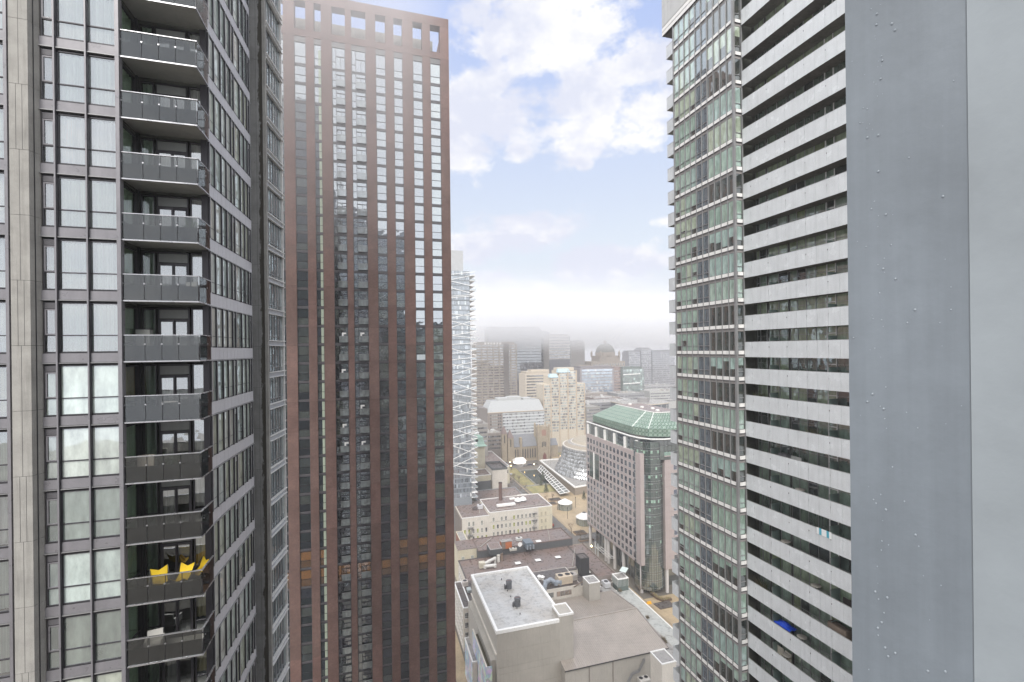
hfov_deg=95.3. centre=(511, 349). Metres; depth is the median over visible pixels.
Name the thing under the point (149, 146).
window
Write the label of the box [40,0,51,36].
window
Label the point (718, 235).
window
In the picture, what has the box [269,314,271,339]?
window
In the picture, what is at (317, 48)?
window
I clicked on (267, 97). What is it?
window
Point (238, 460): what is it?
window
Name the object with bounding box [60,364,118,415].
window
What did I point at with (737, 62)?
window
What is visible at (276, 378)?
window
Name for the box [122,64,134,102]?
window
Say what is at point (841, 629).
storage cabinet
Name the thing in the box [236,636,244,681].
window
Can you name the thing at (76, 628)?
window
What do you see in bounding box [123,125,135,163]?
window
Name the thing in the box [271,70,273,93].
window
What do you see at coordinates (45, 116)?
window
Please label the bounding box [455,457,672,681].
pavement
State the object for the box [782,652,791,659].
bar table
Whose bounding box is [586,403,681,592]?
pink office
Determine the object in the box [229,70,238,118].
window
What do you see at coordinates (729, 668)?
window
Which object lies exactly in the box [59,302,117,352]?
window
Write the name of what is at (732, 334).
window
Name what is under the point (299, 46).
window
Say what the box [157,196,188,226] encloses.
door
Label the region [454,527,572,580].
brown roofed block
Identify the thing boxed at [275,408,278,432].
window
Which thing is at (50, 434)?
window
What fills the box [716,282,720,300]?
window
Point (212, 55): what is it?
window
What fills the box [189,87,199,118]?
window
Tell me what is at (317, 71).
window
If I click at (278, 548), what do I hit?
window
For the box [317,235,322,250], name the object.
window
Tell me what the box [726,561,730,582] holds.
window
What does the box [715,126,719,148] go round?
window
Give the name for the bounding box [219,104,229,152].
window
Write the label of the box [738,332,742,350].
window
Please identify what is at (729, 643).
window
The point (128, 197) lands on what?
window
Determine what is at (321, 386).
window
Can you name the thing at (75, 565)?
window
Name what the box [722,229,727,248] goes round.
window
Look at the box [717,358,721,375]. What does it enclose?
window
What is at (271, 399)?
window
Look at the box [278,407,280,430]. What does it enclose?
window
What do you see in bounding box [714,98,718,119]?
window
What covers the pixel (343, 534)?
window
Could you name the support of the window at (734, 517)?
in the balcony tower at (757, 148)
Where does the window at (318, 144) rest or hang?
in the brick tower at (368, 354)
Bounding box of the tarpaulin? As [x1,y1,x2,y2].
[774,619,796,631]
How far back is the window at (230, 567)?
27.43 m
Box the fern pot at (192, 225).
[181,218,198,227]
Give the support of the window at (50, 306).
in the apartment tower at (106, 106)
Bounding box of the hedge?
[646,590,671,601]
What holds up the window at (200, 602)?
in the apartment tower at (106, 106)
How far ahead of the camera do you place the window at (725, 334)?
53.85 m
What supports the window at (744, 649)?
in the balcony tower at (757, 148)
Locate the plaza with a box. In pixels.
[538,492,678,624]
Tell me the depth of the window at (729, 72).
52.94 m
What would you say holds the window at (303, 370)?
in the brick tower at (368, 354)
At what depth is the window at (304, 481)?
73.15 m
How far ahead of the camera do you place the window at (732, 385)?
52.96 m
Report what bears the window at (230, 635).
in the apartment tower at (106, 106)
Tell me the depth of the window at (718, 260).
54.96 m
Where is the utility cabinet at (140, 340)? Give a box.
[135,328,152,345]
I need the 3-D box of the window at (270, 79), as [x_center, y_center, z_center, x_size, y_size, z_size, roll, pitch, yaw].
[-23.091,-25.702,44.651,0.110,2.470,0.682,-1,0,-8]
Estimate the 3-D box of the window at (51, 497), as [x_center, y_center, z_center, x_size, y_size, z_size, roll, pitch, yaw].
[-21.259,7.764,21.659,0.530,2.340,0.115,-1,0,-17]
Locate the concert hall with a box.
[537,435,586,494]
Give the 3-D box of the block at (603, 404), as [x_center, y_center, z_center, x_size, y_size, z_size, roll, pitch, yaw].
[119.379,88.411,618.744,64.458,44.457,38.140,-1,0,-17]
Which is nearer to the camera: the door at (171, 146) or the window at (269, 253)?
the door at (171, 146)
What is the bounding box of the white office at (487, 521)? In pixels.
[454,493,551,538]
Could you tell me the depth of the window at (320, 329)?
73.86 m
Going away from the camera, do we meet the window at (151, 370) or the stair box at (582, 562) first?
the window at (151, 370)
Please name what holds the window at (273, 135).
in the glass tower at (275, 341)
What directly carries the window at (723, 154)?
in the balcony tower at (757, 148)
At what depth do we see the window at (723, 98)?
53.89 m
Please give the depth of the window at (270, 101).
44.64 m
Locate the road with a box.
[456,458,595,681]
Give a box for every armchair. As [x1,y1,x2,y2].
[143,627,164,647]
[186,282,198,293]
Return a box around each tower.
[0,0,268,681]
[261,0,289,681]
[281,0,455,681]
[451,250,477,529]
[485,327,540,395]
[541,331,548,368]
[543,334,569,373]
[570,340,584,366]
[634,347,651,383]
[651,350,674,384]
[662,0,852,681]
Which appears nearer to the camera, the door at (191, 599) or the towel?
the door at (191, 599)
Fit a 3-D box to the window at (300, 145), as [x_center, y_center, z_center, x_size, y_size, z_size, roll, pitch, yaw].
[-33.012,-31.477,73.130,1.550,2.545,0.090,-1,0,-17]
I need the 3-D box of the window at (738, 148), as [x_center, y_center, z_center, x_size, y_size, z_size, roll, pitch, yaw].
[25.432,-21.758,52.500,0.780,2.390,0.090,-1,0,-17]
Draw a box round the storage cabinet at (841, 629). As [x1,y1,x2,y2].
[828,620,851,640]
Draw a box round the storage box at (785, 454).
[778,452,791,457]
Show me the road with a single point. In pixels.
(555, 521)
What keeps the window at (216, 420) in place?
in the apartment tower at (106, 106)
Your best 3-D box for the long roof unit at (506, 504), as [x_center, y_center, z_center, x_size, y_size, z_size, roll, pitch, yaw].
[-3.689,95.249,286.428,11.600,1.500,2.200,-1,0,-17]
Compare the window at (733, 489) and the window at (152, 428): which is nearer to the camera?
the window at (152, 428)
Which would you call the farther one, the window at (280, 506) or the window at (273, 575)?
the window at (280, 506)
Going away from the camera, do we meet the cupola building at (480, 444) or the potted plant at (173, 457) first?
the potted plant at (173, 457)
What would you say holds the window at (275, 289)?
in the glass tower at (275, 341)
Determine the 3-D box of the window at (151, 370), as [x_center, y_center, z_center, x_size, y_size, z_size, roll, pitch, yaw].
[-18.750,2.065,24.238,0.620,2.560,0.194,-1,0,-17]
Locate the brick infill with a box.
[612,366,620,390]
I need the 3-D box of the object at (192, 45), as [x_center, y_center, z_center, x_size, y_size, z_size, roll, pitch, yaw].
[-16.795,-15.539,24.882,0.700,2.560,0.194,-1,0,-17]
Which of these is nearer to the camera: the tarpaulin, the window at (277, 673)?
the window at (277, 673)
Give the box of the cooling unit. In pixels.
[522,538,533,549]
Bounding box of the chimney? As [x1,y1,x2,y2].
[498,482,501,499]
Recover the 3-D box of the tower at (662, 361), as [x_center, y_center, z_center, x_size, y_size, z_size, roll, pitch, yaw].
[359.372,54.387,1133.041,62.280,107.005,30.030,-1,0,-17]
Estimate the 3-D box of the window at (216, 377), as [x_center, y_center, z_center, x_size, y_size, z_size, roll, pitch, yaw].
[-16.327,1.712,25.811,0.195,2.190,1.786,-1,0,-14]
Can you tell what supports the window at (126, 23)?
in the apartment tower at (106, 106)
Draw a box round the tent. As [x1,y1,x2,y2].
[513,457,526,463]
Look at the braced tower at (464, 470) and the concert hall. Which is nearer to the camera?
the braced tower at (464, 470)
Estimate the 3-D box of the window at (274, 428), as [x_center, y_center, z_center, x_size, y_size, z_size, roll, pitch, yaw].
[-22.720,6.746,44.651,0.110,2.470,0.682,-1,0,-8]
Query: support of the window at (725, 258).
in the balcony tower at (757, 148)
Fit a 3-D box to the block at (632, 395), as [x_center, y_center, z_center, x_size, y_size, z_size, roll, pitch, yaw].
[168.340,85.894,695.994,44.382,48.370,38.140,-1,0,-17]
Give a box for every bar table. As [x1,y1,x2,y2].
[781,539,790,543]
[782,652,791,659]
[797,634,806,639]
[810,583,820,587]
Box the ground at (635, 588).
[454,370,675,660]
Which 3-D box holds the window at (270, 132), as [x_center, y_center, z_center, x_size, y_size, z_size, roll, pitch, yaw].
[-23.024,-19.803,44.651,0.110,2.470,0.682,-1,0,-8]
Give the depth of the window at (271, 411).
44.00 m
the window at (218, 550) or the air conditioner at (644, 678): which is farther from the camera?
the air conditioner at (644, 678)
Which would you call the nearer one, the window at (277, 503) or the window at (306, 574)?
the window at (277, 503)
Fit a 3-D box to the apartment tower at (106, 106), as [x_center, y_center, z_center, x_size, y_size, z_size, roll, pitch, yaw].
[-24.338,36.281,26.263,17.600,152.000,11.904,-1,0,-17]
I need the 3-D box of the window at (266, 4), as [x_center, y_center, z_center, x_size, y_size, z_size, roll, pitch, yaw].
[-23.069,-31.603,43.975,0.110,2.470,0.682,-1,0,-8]
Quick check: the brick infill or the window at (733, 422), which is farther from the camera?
the brick infill
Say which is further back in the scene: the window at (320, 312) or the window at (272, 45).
the window at (320, 312)
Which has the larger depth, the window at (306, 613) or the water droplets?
the window at (306, 613)
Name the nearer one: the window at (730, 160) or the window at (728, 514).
the window at (730, 160)
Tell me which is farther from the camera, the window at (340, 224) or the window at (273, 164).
the window at (340, 224)
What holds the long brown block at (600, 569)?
on the ground at (635, 588)
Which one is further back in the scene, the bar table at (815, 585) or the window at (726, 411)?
the window at (726, 411)
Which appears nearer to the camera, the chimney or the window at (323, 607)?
the window at (323, 607)
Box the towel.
[817,527,831,538]
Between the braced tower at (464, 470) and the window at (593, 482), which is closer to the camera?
the window at (593, 482)
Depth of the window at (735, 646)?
52.96 m
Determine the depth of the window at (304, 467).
73.13 m
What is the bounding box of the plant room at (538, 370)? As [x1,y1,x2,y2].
[527,369,548,372]
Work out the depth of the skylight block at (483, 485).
339.96 m
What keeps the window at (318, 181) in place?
in the brick tower at (368, 354)
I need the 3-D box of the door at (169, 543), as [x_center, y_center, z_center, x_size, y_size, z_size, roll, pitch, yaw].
[-17.579,10.842,24.499,1.420,2.560,0.120,-1,0,-17]
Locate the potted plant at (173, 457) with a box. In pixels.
[155,455,181,464]
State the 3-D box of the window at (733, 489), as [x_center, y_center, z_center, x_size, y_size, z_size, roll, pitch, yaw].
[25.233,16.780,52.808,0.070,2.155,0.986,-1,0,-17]
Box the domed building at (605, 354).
[576,339,624,365]
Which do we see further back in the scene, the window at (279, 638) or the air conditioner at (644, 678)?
the air conditioner at (644, 678)
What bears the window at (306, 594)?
in the brick tower at (368, 354)
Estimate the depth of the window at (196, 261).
24.88 m
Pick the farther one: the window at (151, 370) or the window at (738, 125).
the window at (738, 125)
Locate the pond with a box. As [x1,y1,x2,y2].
[521,470,548,483]
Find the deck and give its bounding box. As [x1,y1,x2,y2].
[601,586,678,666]
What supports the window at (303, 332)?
in the brick tower at (368, 354)
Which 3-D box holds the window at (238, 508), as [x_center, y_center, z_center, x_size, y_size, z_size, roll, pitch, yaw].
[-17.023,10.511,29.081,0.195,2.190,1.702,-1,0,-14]
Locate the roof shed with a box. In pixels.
[500,538,511,548]
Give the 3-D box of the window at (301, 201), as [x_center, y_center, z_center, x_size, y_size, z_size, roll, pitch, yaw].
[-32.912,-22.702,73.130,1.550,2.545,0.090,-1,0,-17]
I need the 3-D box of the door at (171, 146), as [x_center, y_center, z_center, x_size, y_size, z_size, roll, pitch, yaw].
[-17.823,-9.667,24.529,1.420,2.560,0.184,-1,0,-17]
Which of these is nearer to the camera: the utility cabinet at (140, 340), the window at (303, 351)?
the utility cabinet at (140, 340)
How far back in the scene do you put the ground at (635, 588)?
234.50 m
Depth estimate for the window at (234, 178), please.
28.80 m
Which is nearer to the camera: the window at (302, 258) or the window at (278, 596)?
the window at (278, 596)
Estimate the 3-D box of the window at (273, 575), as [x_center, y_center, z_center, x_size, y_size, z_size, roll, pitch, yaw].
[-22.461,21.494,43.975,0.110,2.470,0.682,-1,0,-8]
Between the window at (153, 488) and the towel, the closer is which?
the window at (153, 488)
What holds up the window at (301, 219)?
in the brick tower at (368, 354)
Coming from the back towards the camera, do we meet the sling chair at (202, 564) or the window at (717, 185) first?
the window at (717, 185)
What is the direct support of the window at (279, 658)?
in the glass tower at (275, 341)
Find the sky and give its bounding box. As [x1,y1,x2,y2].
[281,0,675,367]
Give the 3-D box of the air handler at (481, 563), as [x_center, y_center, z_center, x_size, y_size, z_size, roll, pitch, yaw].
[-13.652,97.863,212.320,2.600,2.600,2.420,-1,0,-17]
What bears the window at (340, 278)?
in the brick tower at (368, 354)
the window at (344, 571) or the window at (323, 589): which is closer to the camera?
the window at (323, 589)
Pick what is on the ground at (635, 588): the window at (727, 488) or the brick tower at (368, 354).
the brick tower at (368, 354)
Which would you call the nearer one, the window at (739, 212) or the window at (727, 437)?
the window at (739, 212)
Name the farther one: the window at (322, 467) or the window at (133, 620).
the window at (322, 467)
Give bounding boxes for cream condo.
[536,367,585,445]
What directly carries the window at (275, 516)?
in the glass tower at (275, 341)
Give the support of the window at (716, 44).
in the balcony tower at (757, 148)
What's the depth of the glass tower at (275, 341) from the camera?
44.95 m
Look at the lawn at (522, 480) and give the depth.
387.10 m
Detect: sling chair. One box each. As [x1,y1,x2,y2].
[149,564,171,599]
[168,562,194,583]
[186,555,209,581]
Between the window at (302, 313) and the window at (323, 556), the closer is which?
the window at (302, 313)
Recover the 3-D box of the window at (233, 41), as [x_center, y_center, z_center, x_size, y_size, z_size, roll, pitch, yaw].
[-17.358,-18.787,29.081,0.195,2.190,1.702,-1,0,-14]
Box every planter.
[548,497,561,501]
[573,530,586,534]
[578,537,593,541]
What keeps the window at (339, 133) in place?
in the brick tower at (368, 354)
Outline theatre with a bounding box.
[464,566,676,681]
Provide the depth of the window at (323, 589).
73.86 m
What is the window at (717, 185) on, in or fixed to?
in the balcony tower at (757, 148)
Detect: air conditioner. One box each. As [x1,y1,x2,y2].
[462,579,467,586]
[509,547,516,551]
[601,579,610,588]
[637,675,650,681]
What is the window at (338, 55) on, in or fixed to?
in the brick tower at (368, 354)
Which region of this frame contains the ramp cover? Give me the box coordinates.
[653,600,672,609]
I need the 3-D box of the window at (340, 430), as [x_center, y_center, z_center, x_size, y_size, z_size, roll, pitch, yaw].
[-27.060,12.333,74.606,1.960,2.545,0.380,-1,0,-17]
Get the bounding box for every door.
[155,26,186,49]
[155,83,187,108]
[156,139,188,167]
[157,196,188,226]
[157,252,189,285]
[158,308,190,345]
[158,364,190,404]
[159,421,191,464]
[160,480,192,524]
[161,539,192,581]
[161,598,193,638]
[162,657,193,681]
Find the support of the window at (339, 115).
in the brick tower at (368, 354)
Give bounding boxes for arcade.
[616,588,678,645]
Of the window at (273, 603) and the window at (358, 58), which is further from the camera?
the window at (358, 58)
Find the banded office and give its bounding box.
[519,371,549,397]
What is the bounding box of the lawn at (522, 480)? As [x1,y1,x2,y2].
[510,452,561,493]
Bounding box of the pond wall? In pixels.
[518,468,549,486]
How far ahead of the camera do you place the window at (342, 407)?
74.62 m
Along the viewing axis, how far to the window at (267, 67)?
43.99 m
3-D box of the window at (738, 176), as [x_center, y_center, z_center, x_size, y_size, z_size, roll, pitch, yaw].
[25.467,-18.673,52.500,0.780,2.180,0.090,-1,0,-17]
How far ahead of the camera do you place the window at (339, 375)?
74.61 m
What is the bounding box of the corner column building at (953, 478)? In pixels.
[845,0,1023,681]
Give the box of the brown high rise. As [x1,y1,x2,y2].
[472,342,516,416]
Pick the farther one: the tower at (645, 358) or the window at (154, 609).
the tower at (645, 358)
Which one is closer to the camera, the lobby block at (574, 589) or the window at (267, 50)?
the window at (267, 50)
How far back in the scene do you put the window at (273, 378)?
44.38 m
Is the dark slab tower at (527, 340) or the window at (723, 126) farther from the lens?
the dark slab tower at (527, 340)
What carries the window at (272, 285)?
in the glass tower at (275, 341)
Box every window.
[0,0,255,681]
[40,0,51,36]
[41,48,52,99]
[41,112,53,162]
[42,175,53,225]
[43,239,54,289]
[43,302,55,352]
[44,365,55,415]
[45,428,56,479]
[46,491,57,542]
[46,554,58,606]
[47,617,58,669]
[56,0,113,45]
[56,50,114,106]
[57,113,115,168]
[58,176,115,229]
[59,239,116,290]
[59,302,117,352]
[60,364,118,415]
[61,425,118,478]
[62,486,119,541]
[62,547,120,604]
[63,609,120,667]
[122,5,134,42]
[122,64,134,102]
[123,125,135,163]
[124,185,136,223]
[124,245,137,284]
[125,306,137,345]
[126,365,138,406]
[126,423,138,467]
[127,484,139,527]
[128,545,140,588]
[128,605,141,649]
[139,24,153,45]
[139,81,154,105]
[140,138,154,164]
[141,194,155,225]
[141,251,156,285]
[142,308,156,345]
[143,365,157,405]
[143,422,158,465]
[144,482,158,526]
[145,542,159,584]
[145,603,160,636]
[146,663,160,681]
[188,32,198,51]
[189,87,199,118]
[189,142,200,168]
[190,198,200,227]
[191,253,201,286]
[191,309,202,344]
[192,364,202,403]
[193,419,203,466]
[193,477,204,521]
[194,535,204,578]
[195,592,205,633]
[195,651,206,681]
[206,0,218,38]
[206,32,218,89]
[207,87,219,141]
[207,142,219,192]
[208,197,220,243]
[209,251,221,295]
[209,306,221,346]
[210,361,222,401]
[210,412,222,456]
[211,464,223,511]
[212,516,224,565]
[212,567,224,620]
[213,620,225,675]
[218,1,228,56]
[219,53,228,103]
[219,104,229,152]
[220,155,230,201]
[220,206,230,249]
[221,258,231,298]
[222,309,231,347]
[222,360,232,398]
[223,409,232,449]
[224,458,233,501]
[224,506,233,552]
[225,555,234,603]
[225,604,235,654]
[228,21,237,71]
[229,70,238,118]
[230,118,238,163]
[230,166,239,209]
[231,215,239,255]
[231,263,240,301]
[232,312,240,347]
[232,360,241,395]
[233,406,241,444]
[233,452,242,492]
[234,498,242,540]
[235,545,243,589]
[235,590,243,637]
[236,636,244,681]
[265,0,267,21]
[266,30,268,54]
[266,62,268,85]
[266,93,269,118]
[267,125,269,149]
[267,156,269,180]
[268,4,270,27]
[268,35,270,57]
[268,189,270,212]
[268,220,270,244]
[268,251,270,276]
[269,66,271,90]
[269,97,271,120]
[269,128,272,152]
[269,283,271,307]
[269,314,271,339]
[269,346,272,371]
[270,159,272,183]
[270,190,272,214]
[270,221,273,245]
[270,378,272,402]
[270,409,272,434]
[270,441,273,466]
[271,9,273,32]
[271,39,273,62]
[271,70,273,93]
[271,253,273,277]
[271,284,273,308]
[271,473,273,497]
[271,504,273,529]
[272,101,274,124]
[272,131,275,155]
[272,162,275,185]
[272,315,274,339]
[272,346,274,371]
[272,377,274,402]
[272,537,274,560]
[272,569,274,592]
[272,600,274,623]
[273,0,285,681]
[273,193,275,216]
[273,223,275,247]
[273,409,275,433]
[273,440,275,464]
[273,471,276,495]
[273,632,275,655]
[273,663,275,681]
[274,254,276,278]
[274,285,276,309]
[274,315,277,340]
[274,503,276,526]
[274,533,276,557]
[274,565,277,588]
[275,346,276,370]
[275,377,277,401]
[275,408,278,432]
[275,597,277,619]
[275,627,278,650]
[276,439,278,462]
[276,469,278,493]
[276,500,279,523]
[276,659,278,681]
[277,531,279,554]
[277,561,279,585]
[277,593,280,615]
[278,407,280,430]
[278,437,280,460]
[278,624,280,646]
[278,654,280,676]
[279,468,281,491]
[279,498,281,521]
[279,528,281,551]
[280,559,281,581]
[280,590,282,611]
[280,619,282,641]
[281,39,446,681]
[281,650,283,672]
[295,41,304,63]
[295,65,305,82]
[295,84,305,100]
[295,102,305,119]
[295,121,305,138]
[296,140,306,156]
[296,159,306,175]
[296,177,306,194]
[296,196,306,212]
[297,215,306,231]
[297,234,307,249]
[297,252,307,268]
[297,271,307,287]
[298,290,307,305]
[298,309,307,324]
[298,327,308,343]
[298,346,308,361]
[298,365,308,380]
[298,383,308,399]
[299,402,308,418]
[299,420,309,436]
[299,439,309,455]
[299,458,309,474]
[300,476,309,492]
[300,495,310,511]
[300,514,310,530]
[300,532,310,549]
[300,551,310,567]
[301,570,310,586]
[301,588,311,605]
[301,607,311,624]
[301,625,311,642]
[302,644,311,661]
[302,663,312,680]
[314,45,320,65]
[315,68,320,84]
[315,86,320,102]
[315,105,321,121]
[315,123,321,139]
[315,142,321,158]
[316,161,321,176]
[316,179,321,195]
[316,198,322,213]
[316,216,322,232]
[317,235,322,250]
[317,253,322,269]
[317,272,322,287]
[317,290,323,305]
[317,309,323,324]
[317,327,323,342]
[318,346,323,361]
[318,364,324,380]
[318,383,324,398]
[318,401,324,417]
[319,420,324,435]
[319,438,324,454]
[319,457,325,472]
[319,475,325,491]
[320,494,325,509]
[320,512,325,528]
[320,531,325,546]
[320,549,326,565]
[320,567,326,583]
[321,586,326,602]
[321,604,326,620]
[321,623,327,639]
[321,641,327,658]
[321,660,327,676]
[332,48,344,69]
[332,70,344,87]
[332,89,344,105]
[333,108,345,124]
[333,126,345,142]
[333,144,345,160]
[333,162,345,178]
[334,181,345,196]
[334,199,346,215]
[334,217,346,233]
[334,236,346,251]
[334,254,346,269]
[335,272,347,288]
[335,291,347,306]
[335,309,347,324]
[335,328,347,342]
[335,346,347,361]
[336,364,348,379]
[336,382,348,397]
[336,400,348,416]
[336,419,348,434]
[336,437,348,452]
[337,455,349,471]
[337,473,349,489]
[337,491,349,508]
[337,510,349,526]
[337,528,349,544]
[338,546,350,563]
[338,564,350,581]
[338,582,350,599]
[587,437,607,534]
[589,451,598,480]
[674,0,852,681]
[713,10,717,34]
[714,40,718,65]
[714,70,718,93]
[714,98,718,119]
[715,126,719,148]
[715,153,719,175]
[715,181,719,200]
[716,206,720,225]
[716,231,720,250]
[716,257,720,275]
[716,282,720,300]
[717,307,721,325]
[717,332,721,350]
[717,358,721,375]
[717,382,722,400]
[718,408,722,426]
[718,432,722,451]
[718,457,722,476]
[719,483,723,502]
[720,3,724,28]
[720,33,724,60]
[720,65,725,87]
[721,93,725,115]
[721,121,725,144]
[721,150,726,172]
[722,177,726,197]
[722,204,726,222]
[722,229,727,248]
[723,255,727,273]
[723,281,727,299]
[723,306,727,324]
[723,332,728,350]
[724,358,728,376]
[724,383,728,401]
[724,409,729,427]
[725,434,729,453]
[725,460,729,479]
[725,485,730,505]
[725,510,730,530]
[726,0,730,22]
[726,536,730,556]
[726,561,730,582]
[726,586,731,608]
[727,28,730,54]
[727,60,731,83]
[727,88,731,111]
[727,612,731,633]
[727,638,731,659]
[727,663,732,681]
[728,117,731,140]
[728,147,732,168]
[728,174,732,194]
[729,201,732,220]
[729,227,733,246]
[729,253,733,272]
[730,279,733,298]
[730,305,733,324]
[730,331,734,350]
[730,358,734,376]
[731,384,734,402]
[731,410,735,428]
[731,435,735,455]
[732,462,735,481]
[732,487,736,507]
[732,513,736,533]
[733,540,736,559]
[733,565,736,585]
[733,591,737,612]
[733,617,737,638]
[734,0,739,19]
[734,643,737,664]
[734,669,737,681]
[735,26,739,51]
[735,59,739,79]
[735,87,739,108]
[736,116,740,137]
[736,145,740,166]
[736,174,740,192]
[737,200,741,218]
[737,226,741,245]
[737,253,742,271]
[738,279,742,297]
[738,305,742,323]
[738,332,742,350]
[738,358,743,376]
[739,384,743,402]
[739,410,743,429]
[739,436,744,455]
[740,463,744,481]
[740,489,744,508]
[740,515,744,534]
[741,541,745,560]
[741,568,745,587]
[741,594,746,613]
[741,620,746,639]
[742,646,746,666]
[742,672,746,681]
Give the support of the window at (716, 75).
in the balcony tower at (757, 148)
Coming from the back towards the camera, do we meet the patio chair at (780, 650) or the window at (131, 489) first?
the patio chair at (780, 650)
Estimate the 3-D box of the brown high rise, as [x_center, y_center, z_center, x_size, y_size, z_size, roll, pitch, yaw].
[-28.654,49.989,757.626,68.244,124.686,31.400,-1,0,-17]
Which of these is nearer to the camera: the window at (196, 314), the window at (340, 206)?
the window at (196, 314)
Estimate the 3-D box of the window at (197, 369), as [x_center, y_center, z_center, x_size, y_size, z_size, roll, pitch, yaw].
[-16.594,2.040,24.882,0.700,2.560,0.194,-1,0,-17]
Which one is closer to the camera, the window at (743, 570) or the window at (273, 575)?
the window at (273, 575)
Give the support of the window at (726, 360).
in the balcony tower at (757, 148)
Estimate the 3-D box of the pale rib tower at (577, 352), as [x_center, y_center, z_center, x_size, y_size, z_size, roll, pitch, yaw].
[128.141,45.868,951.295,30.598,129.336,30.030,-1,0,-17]
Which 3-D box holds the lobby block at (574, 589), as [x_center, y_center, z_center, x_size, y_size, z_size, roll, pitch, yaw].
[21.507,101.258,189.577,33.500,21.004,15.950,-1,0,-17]
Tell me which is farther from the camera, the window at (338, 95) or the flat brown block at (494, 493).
the flat brown block at (494, 493)
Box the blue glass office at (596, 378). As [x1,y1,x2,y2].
[574,365,613,391]
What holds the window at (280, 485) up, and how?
in the glass tower at (275, 341)
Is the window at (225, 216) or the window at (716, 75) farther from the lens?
the window at (716, 75)
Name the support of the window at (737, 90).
in the balcony tower at (757, 148)
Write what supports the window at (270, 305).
in the glass tower at (275, 341)
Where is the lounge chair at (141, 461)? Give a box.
[137,454,154,466]
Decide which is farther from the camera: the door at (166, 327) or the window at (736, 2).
the window at (736, 2)
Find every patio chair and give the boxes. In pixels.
[777,645,783,656]
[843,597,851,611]
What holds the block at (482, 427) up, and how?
on the ground at (635, 588)
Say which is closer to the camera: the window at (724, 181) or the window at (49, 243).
the window at (49, 243)
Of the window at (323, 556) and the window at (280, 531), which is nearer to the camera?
the window at (280, 531)
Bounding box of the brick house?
[456,531,467,540]
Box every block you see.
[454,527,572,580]
[455,580,471,651]
[458,543,615,580]
[472,418,487,455]
[472,487,524,501]
[475,468,490,481]
[475,480,490,489]
[485,451,509,483]
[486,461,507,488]
[488,429,500,456]
[533,567,601,599]
[577,573,612,586]
[585,390,606,395]
[585,394,619,399]
[585,398,622,411]
[585,403,599,432]
[605,396,630,399]
[607,391,644,399]
[610,397,668,408]
[640,388,675,408]
[644,383,674,388]
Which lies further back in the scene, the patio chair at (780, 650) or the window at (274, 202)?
the patio chair at (780, 650)
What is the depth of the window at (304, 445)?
73.14 m
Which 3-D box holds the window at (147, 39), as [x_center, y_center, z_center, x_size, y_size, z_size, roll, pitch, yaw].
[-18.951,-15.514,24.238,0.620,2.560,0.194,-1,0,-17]
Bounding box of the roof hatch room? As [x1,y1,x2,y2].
[486,542,501,555]
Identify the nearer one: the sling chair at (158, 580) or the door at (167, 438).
the sling chair at (158, 580)
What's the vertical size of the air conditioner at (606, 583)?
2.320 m
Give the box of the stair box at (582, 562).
[575,553,588,575]
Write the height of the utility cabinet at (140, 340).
1.500 m
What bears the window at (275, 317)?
in the glass tower at (275, 341)
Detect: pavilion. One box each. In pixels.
[558,498,571,510]
[576,512,588,526]
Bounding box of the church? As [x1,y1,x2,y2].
[500,422,557,461]
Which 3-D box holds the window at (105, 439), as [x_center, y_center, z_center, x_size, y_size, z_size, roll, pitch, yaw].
[-19.886,4.818,22.087,2.330,2.340,0.100,-1,0,-17]
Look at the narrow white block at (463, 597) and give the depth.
180.88 m
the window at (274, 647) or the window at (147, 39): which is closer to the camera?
the window at (147, 39)
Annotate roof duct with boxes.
[483,563,496,568]
[485,557,496,563]
[543,577,561,590]
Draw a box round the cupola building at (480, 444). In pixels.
[473,431,486,468]
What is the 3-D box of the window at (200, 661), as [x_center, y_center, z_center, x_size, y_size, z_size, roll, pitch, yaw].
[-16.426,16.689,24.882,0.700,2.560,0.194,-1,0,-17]
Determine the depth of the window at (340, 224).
74.64 m
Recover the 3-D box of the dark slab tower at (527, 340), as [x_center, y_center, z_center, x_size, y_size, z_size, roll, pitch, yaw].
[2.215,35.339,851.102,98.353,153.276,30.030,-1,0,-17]
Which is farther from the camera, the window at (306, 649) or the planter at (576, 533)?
the planter at (576, 533)
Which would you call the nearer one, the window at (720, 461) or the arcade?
the window at (720, 461)
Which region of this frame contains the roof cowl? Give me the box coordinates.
[514,497,521,502]
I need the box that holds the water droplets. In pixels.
[853,4,961,672]
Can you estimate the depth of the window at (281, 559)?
45.67 m
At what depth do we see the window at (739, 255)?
52.53 m
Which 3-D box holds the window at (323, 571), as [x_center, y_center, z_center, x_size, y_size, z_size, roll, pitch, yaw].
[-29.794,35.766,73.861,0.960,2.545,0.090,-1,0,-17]
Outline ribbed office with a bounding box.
[476,396,544,434]
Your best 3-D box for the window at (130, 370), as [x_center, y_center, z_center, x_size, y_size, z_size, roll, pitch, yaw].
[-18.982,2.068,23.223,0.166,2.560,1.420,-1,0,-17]
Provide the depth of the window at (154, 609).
24.26 m
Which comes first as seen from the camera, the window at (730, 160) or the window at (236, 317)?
the window at (236, 317)
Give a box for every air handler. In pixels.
[479,561,484,568]
[555,572,572,584]
[570,571,577,580]
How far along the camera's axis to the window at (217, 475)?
25.71 m
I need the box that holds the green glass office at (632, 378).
[618,366,643,391]
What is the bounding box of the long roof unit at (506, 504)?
[496,502,515,507]
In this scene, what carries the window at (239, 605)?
in the apartment tower at (106, 106)
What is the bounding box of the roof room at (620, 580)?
[612,566,628,591]

